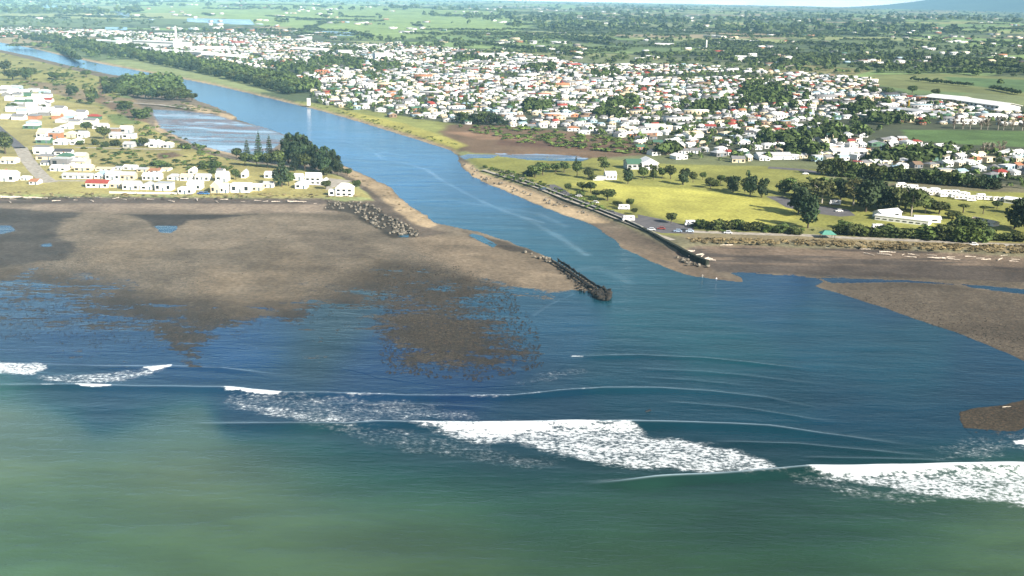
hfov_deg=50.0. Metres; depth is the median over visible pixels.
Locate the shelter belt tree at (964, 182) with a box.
[955,174,969,186]
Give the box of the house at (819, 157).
[811,155,822,161]
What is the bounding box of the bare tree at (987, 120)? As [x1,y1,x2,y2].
[984,118,991,129]
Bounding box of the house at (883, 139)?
[876,137,890,141]
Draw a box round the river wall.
[510,175,708,265]
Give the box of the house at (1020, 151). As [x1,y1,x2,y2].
[1015,149,1023,153]
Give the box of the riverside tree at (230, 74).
[225,71,236,79]
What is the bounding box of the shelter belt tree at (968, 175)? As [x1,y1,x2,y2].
[965,173,974,186]
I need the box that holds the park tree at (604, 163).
[597,156,609,170]
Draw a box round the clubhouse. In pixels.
[604,171,616,179]
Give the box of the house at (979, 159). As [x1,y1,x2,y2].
[967,157,981,163]
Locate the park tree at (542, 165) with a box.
[535,162,551,174]
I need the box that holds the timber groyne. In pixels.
[551,258,611,298]
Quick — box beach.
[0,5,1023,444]
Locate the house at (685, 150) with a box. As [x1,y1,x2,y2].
[677,147,688,153]
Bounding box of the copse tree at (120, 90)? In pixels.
[111,88,125,94]
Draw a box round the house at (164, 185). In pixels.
[154,181,174,190]
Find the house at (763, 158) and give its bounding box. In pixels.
[758,155,769,160]
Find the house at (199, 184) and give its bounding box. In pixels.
[186,180,203,189]
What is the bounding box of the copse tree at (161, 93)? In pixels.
[156,91,166,96]
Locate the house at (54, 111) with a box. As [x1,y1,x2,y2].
[50,110,63,113]
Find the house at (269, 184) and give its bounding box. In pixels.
[263,181,275,187]
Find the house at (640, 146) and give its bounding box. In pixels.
[633,144,644,149]
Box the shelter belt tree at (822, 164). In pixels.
[816,160,831,174]
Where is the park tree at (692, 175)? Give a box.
[688,171,697,178]
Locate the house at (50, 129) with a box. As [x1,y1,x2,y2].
[37,128,51,131]
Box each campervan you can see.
[618,204,629,209]
[622,215,634,220]
[684,220,694,225]
[829,200,840,204]
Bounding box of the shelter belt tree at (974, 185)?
[967,176,981,187]
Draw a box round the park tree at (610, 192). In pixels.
[600,189,616,200]
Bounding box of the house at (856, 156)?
[849,153,864,159]
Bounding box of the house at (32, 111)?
[28,110,38,114]
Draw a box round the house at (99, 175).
[93,170,105,178]
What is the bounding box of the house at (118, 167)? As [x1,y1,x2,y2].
[115,166,122,169]
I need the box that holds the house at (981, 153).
[972,151,986,155]
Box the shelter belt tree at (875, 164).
[870,163,885,178]
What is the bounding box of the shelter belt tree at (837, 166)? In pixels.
[832,158,846,176]
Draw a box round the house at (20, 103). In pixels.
[10,101,24,105]
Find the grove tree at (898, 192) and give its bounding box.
[882,185,913,208]
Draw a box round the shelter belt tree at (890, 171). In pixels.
[888,166,898,180]
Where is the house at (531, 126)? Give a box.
[524,124,535,128]
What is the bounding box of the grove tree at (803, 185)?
[797,182,811,191]
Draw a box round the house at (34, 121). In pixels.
[26,119,41,123]
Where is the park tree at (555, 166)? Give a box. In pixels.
[551,163,560,172]
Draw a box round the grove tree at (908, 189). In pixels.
[898,186,911,209]
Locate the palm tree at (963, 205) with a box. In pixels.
[958,204,970,212]
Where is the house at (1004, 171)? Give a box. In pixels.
[991,168,1007,175]
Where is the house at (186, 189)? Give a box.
[177,186,195,193]
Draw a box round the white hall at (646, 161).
[640,156,657,169]
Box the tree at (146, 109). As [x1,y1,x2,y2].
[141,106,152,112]
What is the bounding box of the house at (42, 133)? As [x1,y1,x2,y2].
[36,130,49,136]
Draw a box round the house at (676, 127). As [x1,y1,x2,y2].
[672,126,681,129]
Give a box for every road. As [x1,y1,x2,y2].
[0,126,24,147]
[546,184,638,223]
[692,230,1023,246]
[766,196,832,215]
[768,167,826,173]
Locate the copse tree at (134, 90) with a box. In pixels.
[131,87,143,95]
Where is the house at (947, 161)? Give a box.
[936,160,953,166]
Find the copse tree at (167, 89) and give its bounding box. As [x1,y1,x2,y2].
[159,86,173,91]
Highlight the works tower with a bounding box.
[173,39,181,46]
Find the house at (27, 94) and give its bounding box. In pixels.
[23,92,32,95]
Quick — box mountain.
[846,0,1023,11]
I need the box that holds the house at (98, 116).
[87,114,101,119]
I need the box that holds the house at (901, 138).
[895,136,907,140]
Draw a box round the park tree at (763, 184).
[757,178,769,197]
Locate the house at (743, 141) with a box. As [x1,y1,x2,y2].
[736,139,747,143]
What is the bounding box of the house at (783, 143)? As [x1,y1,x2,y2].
[770,141,784,147]
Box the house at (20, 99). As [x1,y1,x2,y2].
[14,97,25,101]
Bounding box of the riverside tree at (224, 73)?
[222,69,231,78]
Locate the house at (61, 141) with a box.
[53,138,69,144]
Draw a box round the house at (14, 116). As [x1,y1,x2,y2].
[11,113,26,119]
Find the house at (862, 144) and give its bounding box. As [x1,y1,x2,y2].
[855,142,866,146]
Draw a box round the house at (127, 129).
[120,125,133,132]
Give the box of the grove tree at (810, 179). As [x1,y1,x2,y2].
[806,176,823,187]
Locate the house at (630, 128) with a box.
[624,125,637,130]
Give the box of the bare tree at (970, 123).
[967,115,974,126]
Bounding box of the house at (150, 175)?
[141,171,162,179]
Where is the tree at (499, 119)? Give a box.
[494,116,503,125]
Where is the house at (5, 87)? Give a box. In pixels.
[0,86,10,88]
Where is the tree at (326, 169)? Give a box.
[321,167,331,172]
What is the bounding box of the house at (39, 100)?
[33,98,44,102]
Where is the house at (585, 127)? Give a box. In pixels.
[582,125,594,130]
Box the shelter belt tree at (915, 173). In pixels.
[902,170,918,182]
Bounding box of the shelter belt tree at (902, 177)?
[893,172,908,181]
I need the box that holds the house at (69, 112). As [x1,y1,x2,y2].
[64,109,75,114]
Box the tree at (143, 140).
[138,137,148,146]
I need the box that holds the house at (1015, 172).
[1007,169,1020,174]
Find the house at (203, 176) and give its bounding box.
[194,173,211,180]
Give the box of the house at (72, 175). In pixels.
[61,172,94,178]
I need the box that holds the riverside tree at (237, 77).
[234,73,243,81]
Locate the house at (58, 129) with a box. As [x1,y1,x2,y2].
[52,126,63,131]
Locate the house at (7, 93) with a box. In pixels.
[1,91,12,95]
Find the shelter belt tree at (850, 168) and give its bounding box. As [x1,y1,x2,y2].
[844,161,857,176]
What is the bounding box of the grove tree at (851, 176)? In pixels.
[842,172,859,179]
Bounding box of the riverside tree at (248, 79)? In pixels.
[244,75,252,83]
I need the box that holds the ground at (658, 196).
[0,0,1023,256]
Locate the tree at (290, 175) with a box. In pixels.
[282,172,295,185]
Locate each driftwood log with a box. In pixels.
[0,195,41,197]
[927,256,945,258]
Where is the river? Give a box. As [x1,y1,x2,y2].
[0,42,752,297]
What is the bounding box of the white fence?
[109,191,176,193]
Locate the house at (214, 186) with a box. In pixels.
[210,179,221,192]
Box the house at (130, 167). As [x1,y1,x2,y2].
[123,164,138,169]
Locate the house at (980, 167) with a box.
[971,163,986,171]
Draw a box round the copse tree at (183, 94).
[176,91,189,98]
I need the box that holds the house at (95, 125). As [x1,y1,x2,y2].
[92,123,109,128]
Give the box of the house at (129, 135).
[121,133,136,138]
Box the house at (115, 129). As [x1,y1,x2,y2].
[107,128,120,133]
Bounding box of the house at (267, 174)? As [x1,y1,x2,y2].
[264,170,273,177]
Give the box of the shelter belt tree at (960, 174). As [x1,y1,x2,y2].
[948,171,969,185]
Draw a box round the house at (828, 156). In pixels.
[823,154,833,159]
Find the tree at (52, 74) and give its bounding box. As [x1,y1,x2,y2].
[47,72,59,79]
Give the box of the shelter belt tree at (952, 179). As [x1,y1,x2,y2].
[948,170,958,185]
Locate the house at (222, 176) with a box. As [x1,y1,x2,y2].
[215,171,229,181]
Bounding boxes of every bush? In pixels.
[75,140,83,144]
[91,139,99,144]
[99,141,109,146]
[109,139,121,145]
[117,101,133,108]
[130,109,151,117]
[149,160,166,165]
[160,163,171,167]
[195,162,210,169]
[207,159,221,167]
[352,180,360,185]
[522,170,533,175]
[576,190,584,195]
[589,174,597,179]
[589,195,596,199]
[693,218,709,228]
[707,218,724,229]
[711,180,719,185]
[720,220,734,229]
[730,219,743,228]
[739,221,754,230]
[750,221,764,230]
[761,224,773,231]
[772,222,788,233]
[786,226,798,233]
[832,223,850,234]
[838,219,853,227]
[844,223,863,235]
[859,226,875,236]
[869,228,890,237]
[876,223,894,227]
[881,226,900,237]
[891,228,914,238]
[906,227,924,237]
[914,224,940,240]
[928,223,957,240]
[944,225,968,241]
[946,215,968,226]
[958,215,989,230]
[960,225,984,241]
[975,227,996,242]
[993,233,1004,240]
[1000,232,1015,240]
[1010,231,1023,241]
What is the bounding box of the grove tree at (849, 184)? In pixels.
[839,177,864,205]
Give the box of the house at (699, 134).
[681,130,704,137]
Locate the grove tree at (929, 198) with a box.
[916,190,936,212]
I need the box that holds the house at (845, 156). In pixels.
[833,154,849,160]
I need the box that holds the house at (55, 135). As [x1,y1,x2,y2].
[48,132,63,138]
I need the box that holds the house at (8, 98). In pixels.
[4,96,14,100]
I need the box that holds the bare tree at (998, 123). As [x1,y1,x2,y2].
[997,116,1002,127]
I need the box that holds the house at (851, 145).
[844,142,857,147]
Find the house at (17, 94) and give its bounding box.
[12,92,23,96]
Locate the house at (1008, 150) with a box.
[1002,148,1017,154]
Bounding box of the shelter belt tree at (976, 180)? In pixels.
[969,174,985,187]
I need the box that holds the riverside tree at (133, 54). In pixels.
[131,51,136,59]
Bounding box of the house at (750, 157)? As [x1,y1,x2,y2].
[745,154,752,160]
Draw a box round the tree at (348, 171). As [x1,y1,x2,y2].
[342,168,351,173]
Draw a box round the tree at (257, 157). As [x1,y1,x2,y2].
[249,152,263,166]
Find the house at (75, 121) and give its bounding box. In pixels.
[68,118,82,123]
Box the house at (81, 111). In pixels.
[76,109,88,114]
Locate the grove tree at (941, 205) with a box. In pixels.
[931,201,950,213]
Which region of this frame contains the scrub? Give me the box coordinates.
[0,54,813,231]
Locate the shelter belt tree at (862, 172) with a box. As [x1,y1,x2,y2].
[858,163,872,178]
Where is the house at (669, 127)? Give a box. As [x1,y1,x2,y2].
[666,125,672,130]
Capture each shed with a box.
[80,39,131,43]
[130,40,191,47]
[136,46,191,53]
[188,51,217,55]
[190,46,229,50]
[200,53,246,58]
[289,47,332,50]
[336,50,351,53]
[372,53,392,58]
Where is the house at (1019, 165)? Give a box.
[1010,161,1023,168]
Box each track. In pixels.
[14,147,57,182]
[51,180,123,180]
[74,147,181,149]
[105,101,190,108]
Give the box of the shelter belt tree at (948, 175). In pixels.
[938,169,956,184]
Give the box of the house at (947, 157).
[942,154,956,159]
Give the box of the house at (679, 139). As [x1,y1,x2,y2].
[674,136,683,142]
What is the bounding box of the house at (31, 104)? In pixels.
[25,102,38,105]
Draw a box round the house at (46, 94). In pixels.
[42,92,52,96]
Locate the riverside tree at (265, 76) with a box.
[258,74,270,79]
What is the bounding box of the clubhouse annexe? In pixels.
[592,176,605,179]
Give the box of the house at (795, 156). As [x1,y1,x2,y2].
[791,154,798,158]
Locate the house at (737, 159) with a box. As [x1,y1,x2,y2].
[730,156,745,162]
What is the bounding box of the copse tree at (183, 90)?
[178,89,192,91]
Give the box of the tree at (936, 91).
[931,88,940,93]
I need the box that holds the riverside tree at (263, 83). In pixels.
[260,80,270,87]
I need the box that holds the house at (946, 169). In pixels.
[938,168,954,172]
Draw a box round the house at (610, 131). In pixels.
[605,129,614,132]
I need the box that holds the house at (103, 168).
[95,167,114,170]
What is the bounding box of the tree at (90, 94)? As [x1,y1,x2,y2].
[83,87,95,102]
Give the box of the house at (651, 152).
[647,149,660,155]
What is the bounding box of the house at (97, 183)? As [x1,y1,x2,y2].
[85,179,110,187]
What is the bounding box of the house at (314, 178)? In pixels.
[304,172,322,184]
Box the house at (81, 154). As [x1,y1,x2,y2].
[74,152,88,157]
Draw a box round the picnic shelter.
[819,230,835,238]
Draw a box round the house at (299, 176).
[293,173,303,179]
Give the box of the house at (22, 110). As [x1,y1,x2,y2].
[16,108,29,113]
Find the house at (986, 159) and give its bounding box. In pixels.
[979,156,994,162]
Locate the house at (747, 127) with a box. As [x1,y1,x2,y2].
[742,126,752,129]
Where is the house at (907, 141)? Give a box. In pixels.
[899,139,914,144]
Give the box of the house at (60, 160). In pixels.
[49,157,72,164]
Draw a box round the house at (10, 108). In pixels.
[5,106,18,111]
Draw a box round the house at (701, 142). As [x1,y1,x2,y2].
[698,140,707,146]
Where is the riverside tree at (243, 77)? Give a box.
[241,75,248,82]
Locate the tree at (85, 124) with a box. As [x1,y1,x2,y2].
[80,121,92,130]
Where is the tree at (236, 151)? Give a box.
[231,148,241,159]
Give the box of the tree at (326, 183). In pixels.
[321,180,330,188]
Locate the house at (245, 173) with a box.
[241,169,248,177]
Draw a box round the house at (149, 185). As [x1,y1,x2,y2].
[139,181,154,189]
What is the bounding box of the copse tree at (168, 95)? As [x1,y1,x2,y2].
[164,92,176,98]
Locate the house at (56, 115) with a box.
[51,112,63,118]
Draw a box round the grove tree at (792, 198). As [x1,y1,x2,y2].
[787,184,809,212]
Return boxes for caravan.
[939,193,948,196]
[954,195,963,199]
[966,197,976,201]
[984,196,992,200]
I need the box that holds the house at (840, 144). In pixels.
[833,142,844,147]
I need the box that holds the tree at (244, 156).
[238,152,249,165]
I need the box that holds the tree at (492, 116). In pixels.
[485,112,495,124]
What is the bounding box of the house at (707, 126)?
[704,124,715,128]
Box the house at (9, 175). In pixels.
[0,169,19,181]
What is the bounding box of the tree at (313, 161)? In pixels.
[310,154,317,170]
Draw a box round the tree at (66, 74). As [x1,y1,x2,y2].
[58,72,68,78]
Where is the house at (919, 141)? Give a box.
[912,139,922,143]
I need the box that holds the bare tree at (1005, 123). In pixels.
[1001,117,1007,129]
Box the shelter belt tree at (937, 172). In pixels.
[932,170,944,184]
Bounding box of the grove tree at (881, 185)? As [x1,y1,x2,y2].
[866,179,889,207]
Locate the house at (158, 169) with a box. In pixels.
[148,167,163,171]
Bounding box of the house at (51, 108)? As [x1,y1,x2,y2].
[42,106,54,110]
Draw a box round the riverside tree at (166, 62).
[163,58,170,66]
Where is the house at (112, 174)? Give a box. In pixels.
[104,170,120,179]
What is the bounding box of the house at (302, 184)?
[295,179,308,188]
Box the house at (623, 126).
[620,124,628,128]
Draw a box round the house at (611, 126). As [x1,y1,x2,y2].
[607,125,615,128]
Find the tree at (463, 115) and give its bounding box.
[460,111,470,121]
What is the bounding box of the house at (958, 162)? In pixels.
[953,159,965,165]
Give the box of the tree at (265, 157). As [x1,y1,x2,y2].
[261,153,272,167]
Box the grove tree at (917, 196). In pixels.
[900,188,928,215]
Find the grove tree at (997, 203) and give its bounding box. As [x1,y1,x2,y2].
[991,201,1002,207]
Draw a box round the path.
[483,169,674,239]
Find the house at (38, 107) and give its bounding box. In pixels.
[28,105,42,109]
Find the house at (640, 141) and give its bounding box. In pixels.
[634,139,645,143]
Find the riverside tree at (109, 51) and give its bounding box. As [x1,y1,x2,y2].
[106,49,114,54]
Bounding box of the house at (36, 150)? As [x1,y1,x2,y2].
[32,147,53,153]
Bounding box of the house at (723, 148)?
[713,146,727,150]
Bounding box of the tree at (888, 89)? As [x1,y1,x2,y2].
[881,87,895,91]
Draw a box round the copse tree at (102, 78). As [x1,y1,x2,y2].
[99,76,108,81]
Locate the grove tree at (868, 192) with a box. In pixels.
[852,178,880,211]
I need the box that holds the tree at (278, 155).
[269,149,285,165]
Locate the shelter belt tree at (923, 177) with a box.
[916,168,925,182]
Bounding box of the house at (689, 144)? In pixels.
[684,141,695,146]
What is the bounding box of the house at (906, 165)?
[896,162,908,168]
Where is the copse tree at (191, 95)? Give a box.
[186,93,197,100]
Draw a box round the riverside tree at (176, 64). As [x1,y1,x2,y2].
[173,61,179,68]
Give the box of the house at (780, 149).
[775,147,783,151]
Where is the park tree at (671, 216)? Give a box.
[666,212,677,222]
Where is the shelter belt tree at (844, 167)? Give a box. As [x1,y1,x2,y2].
[837,158,852,176]
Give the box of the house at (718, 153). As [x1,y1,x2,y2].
[710,149,727,156]
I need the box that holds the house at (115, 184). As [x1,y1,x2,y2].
[109,180,122,187]
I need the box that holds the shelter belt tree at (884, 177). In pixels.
[879,168,892,180]
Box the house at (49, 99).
[44,98,53,101]
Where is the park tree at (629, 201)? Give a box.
[626,198,634,204]
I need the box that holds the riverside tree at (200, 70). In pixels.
[197,66,205,72]
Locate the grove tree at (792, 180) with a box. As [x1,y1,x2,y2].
[783,177,799,191]
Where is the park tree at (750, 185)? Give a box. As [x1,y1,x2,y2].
[742,170,757,196]
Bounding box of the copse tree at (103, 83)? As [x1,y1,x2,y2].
[100,81,112,87]
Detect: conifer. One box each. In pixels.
[243,140,250,154]
[254,132,263,156]
[265,134,272,153]
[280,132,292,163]
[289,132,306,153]
[299,134,312,154]
[308,143,319,165]
[315,145,329,166]
[323,148,336,173]
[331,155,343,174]
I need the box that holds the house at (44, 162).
[39,160,49,164]
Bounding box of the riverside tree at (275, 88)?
[272,82,282,91]
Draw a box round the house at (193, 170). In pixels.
[188,166,197,173]
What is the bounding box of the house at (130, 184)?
[121,180,142,189]
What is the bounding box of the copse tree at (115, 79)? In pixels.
[110,76,124,82]
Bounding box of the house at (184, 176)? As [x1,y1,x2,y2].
[179,172,193,180]
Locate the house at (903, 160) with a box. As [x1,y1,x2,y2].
[893,158,910,163]
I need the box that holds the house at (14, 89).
[9,88,18,91]
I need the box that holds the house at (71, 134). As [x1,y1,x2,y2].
[64,131,76,137]
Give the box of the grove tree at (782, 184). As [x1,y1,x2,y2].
[775,179,792,193]
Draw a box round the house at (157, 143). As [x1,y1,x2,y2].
[148,139,164,146]
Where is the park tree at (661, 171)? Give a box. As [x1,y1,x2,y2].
[658,167,665,175]
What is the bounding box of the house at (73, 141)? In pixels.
[70,138,84,144]
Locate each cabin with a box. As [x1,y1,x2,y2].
[872,208,902,216]
[913,215,941,222]
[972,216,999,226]
[1004,196,1018,203]
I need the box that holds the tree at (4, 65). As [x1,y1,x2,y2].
[0,61,11,69]
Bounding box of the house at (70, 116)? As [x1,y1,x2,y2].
[63,115,74,118]
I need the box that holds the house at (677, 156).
[670,152,687,159]
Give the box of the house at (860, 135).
[855,133,867,137]
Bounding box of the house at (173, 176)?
[166,173,179,179]
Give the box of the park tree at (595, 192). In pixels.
[591,190,600,195]
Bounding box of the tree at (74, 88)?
[72,86,78,93]
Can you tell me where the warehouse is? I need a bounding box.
[880,105,948,113]
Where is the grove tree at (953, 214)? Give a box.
[945,211,962,218]
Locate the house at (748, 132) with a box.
[742,130,753,134]
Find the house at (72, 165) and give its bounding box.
[68,162,76,168]
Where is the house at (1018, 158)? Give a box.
[1007,155,1023,161]
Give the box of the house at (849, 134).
[844,132,853,137]
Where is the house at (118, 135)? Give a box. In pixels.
[108,132,121,138]
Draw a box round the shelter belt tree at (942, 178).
[937,173,948,184]
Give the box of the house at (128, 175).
[120,171,137,179]
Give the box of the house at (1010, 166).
[998,163,1015,168]
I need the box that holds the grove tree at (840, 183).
[833,178,847,198]
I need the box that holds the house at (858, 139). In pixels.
[851,137,861,141]
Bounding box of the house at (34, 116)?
[27,112,41,119]
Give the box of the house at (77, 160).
[71,157,91,163]
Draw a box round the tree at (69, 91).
[65,87,72,94]
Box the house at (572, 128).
[566,126,579,130]
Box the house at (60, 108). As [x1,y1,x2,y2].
[54,105,67,110]
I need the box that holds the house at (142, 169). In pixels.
[136,167,149,171]
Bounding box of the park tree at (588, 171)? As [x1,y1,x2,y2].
[582,168,593,178]
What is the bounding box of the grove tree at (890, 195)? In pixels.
[877,186,897,208]
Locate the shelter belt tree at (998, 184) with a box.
[988,176,1002,188]
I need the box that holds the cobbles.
[1,215,1023,430]
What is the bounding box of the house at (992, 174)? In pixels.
[984,172,999,177]
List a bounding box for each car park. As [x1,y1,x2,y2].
[638,215,693,233]
[818,206,854,216]
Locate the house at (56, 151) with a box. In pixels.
[53,148,73,154]
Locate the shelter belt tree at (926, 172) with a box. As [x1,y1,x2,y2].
[918,168,939,183]
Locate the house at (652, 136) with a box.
[647,133,657,138]
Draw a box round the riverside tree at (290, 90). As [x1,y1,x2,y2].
[284,86,294,94]
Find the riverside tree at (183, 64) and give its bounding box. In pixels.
[180,61,187,68]
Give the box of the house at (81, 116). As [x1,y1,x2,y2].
[74,114,87,118]
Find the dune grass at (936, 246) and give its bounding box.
[3,175,1023,252]
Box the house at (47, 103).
[38,101,50,105]
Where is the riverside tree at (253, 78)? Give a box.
[251,76,264,84]
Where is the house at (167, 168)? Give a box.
[162,167,172,170]
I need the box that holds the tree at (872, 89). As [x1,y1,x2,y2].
[868,87,879,91]
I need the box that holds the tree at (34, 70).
[25,67,36,77]
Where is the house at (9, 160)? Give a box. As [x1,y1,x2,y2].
[0,157,19,163]
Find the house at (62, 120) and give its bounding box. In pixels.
[55,117,68,122]
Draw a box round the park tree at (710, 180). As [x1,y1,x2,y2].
[704,177,716,187]
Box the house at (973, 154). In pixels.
[966,153,979,157]
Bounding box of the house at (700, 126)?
[696,124,704,128]
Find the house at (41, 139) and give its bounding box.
[35,136,52,143]
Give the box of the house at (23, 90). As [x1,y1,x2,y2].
[19,89,28,91]
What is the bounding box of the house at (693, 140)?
[686,138,698,141]
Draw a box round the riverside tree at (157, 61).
[154,56,164,64]
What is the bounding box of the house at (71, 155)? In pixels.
[56,151,74,157]
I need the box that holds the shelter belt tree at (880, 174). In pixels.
[872,165,888,179]
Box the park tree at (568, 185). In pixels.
[564,183,571,188]
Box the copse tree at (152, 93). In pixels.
[144,89,158,97]
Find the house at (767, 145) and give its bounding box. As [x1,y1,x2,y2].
[761,142,773,148]
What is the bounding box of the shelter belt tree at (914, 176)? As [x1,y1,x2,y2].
[907,169,921,182]
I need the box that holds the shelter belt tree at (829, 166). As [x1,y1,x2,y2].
[824,159,835,175]
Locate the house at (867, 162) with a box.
[859,160,871,165]
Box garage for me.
[328,189,335,195]
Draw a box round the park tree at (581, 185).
[576,182,586,190]
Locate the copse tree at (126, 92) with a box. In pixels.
[120,87,129,94]
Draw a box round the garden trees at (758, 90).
[63,47,1023,186]
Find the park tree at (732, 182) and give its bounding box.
[727,175,741,191]
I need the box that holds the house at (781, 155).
[753,152,792,158]
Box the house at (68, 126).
[60,123,73,128]
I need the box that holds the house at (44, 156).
[35,153,55,159]
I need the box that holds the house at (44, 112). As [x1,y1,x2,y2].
[38,110,50,115]
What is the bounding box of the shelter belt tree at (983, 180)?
[979,174,993,187]
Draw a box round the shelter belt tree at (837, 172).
[830,158,841,175]
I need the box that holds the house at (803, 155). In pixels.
[799,153,807,157]
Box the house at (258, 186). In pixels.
[252,183,264,190]
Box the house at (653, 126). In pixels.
[643,124,665,130]
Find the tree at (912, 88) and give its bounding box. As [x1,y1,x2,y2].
[907,85,917,92]
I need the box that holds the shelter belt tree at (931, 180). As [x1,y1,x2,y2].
[925,174,939,183]
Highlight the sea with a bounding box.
[0,273,1023,575]
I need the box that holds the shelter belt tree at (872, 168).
[865,165,879,178]
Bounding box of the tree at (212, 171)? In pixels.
[207,168,214,173]
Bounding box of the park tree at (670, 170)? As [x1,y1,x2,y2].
[664,165,676,178]
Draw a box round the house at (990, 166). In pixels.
[987,164,998,169]
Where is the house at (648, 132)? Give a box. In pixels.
[632,130,658,135]
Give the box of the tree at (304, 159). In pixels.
[297,153,311,170]
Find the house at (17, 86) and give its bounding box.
[10,85,22,88]
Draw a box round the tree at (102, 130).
[95,126,110,138]
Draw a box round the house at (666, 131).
[661,129,670,134]
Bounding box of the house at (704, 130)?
[694,128,706,132]
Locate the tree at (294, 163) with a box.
[288,152,299,170]
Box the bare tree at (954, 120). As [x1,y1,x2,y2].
[952,114,957,125]
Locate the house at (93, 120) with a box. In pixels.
[82,118,99,122]
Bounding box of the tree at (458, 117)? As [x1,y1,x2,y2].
[454,112,461,122]
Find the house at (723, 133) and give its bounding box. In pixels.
[718,131,732,135]
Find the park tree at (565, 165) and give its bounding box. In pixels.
[559,161,570,172]
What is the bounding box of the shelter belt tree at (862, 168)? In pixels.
[854,162,867,175]
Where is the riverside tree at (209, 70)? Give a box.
[206,66,217,74]
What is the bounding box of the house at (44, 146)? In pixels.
[31,145,53,151]
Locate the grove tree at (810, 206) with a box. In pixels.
[798,193,819,227]
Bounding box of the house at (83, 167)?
[73,164,94,170]
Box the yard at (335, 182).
[309,178,349,189]
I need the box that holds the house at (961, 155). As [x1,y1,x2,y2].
[952,152,966,158]
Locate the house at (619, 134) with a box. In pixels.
[613,131,627,136]
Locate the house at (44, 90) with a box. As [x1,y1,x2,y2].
[38,89,50,92]
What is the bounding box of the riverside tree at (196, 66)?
[194,63,201,70]
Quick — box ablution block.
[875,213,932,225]
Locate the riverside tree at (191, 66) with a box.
[187,64,193,70]
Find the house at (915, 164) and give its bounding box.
[909,161,922,167]
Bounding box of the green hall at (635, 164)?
[623,159,641,169]
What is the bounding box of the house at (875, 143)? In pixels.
[868,140,883,146]
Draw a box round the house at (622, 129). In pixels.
[613,127,626,132]
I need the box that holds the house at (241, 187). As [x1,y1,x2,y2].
[230,182,252,192]
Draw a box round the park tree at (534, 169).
[527,165,542,176]
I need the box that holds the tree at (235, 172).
[230,169,240,178]
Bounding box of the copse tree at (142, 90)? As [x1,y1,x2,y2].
[137,88,149,97]
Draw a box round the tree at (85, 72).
[80,70,90,76]
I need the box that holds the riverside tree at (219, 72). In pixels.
[215,69,223,76]
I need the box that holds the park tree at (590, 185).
[585,181,596,192]
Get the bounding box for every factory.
[478,53,508,56]
[926,93,969,102]
[957,97,1021,109]
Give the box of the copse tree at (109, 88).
[102,85,116,93]
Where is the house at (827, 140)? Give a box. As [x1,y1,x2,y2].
[817,139,833,142]
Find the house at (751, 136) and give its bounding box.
[743,135,756,139]
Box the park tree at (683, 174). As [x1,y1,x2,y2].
[678,168,689,184]
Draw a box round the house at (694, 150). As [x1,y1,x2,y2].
[689,147,700,153]
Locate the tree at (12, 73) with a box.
[2,69,21,80]
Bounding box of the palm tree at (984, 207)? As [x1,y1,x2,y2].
[979,205,988,213]
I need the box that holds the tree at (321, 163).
[316,155,330,173]
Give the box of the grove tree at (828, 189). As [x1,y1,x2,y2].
[807,179,838,202]
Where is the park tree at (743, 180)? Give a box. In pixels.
[740,178,746,190]
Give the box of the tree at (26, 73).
[17,67,32,79]
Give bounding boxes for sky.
[501,0,921,6]
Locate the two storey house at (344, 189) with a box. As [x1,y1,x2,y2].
[335,183,354,195]
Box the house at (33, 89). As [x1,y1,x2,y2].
[28,88,39,91]
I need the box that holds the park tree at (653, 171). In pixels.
[648,164,659,178]
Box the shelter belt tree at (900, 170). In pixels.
[887,166,905,180]
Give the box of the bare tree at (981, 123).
[979,116,984,126]
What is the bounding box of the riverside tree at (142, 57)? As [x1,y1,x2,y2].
[139,54,146,60]
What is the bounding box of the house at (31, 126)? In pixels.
[22,123,41,128]
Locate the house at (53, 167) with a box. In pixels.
[49,164,69,170]
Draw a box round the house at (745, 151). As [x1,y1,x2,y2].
[737,149,749,153]
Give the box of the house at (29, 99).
[26,97,34,101]
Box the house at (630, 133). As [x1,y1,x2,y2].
[626,131,637,136]
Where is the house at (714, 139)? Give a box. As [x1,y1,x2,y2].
[712,136,721,141]
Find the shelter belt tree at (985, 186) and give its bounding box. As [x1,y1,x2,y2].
[983,178,997,188]
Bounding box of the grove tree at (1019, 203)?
[1014,198,1023,227]
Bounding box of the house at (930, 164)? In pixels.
[923,161,938,166]
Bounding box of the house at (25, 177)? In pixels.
[20,176,32,179]
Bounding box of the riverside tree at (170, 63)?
[169,60,177,66]
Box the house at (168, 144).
[162,142,174,147]
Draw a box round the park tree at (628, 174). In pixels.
[622,166,633,183]
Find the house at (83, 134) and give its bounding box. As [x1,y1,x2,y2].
[77,131,89,137]
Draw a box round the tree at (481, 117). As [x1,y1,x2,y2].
[476,111,487,123]
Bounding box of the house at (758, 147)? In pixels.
[751,144,761,149]
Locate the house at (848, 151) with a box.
[828,147,867,154]
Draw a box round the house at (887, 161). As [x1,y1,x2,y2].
[880,158,892,164]
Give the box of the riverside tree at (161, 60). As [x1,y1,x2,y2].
[158,58,165,64]
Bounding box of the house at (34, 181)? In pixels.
[28,178,42,184]
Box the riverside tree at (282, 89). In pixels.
[279,85,288,92]
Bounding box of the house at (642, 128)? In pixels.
[637,126,648,129]
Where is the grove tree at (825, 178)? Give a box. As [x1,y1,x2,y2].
[820,177,841,186]
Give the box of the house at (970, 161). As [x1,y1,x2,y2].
[963,158,975,164]
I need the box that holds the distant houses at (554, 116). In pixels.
[0,0,1023,174]
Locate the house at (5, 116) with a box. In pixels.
[0,114,11,118]
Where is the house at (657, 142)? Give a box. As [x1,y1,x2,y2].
[652,140,662,144]
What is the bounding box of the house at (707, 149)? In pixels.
[699,147,708,151]
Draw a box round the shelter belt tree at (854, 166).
[851,161,864,176]
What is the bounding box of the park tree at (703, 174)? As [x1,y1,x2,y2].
[700,172,706,179]
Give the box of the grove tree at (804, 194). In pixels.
[793,187,819,211]
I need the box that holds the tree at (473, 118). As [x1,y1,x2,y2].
[468,113,478,123]

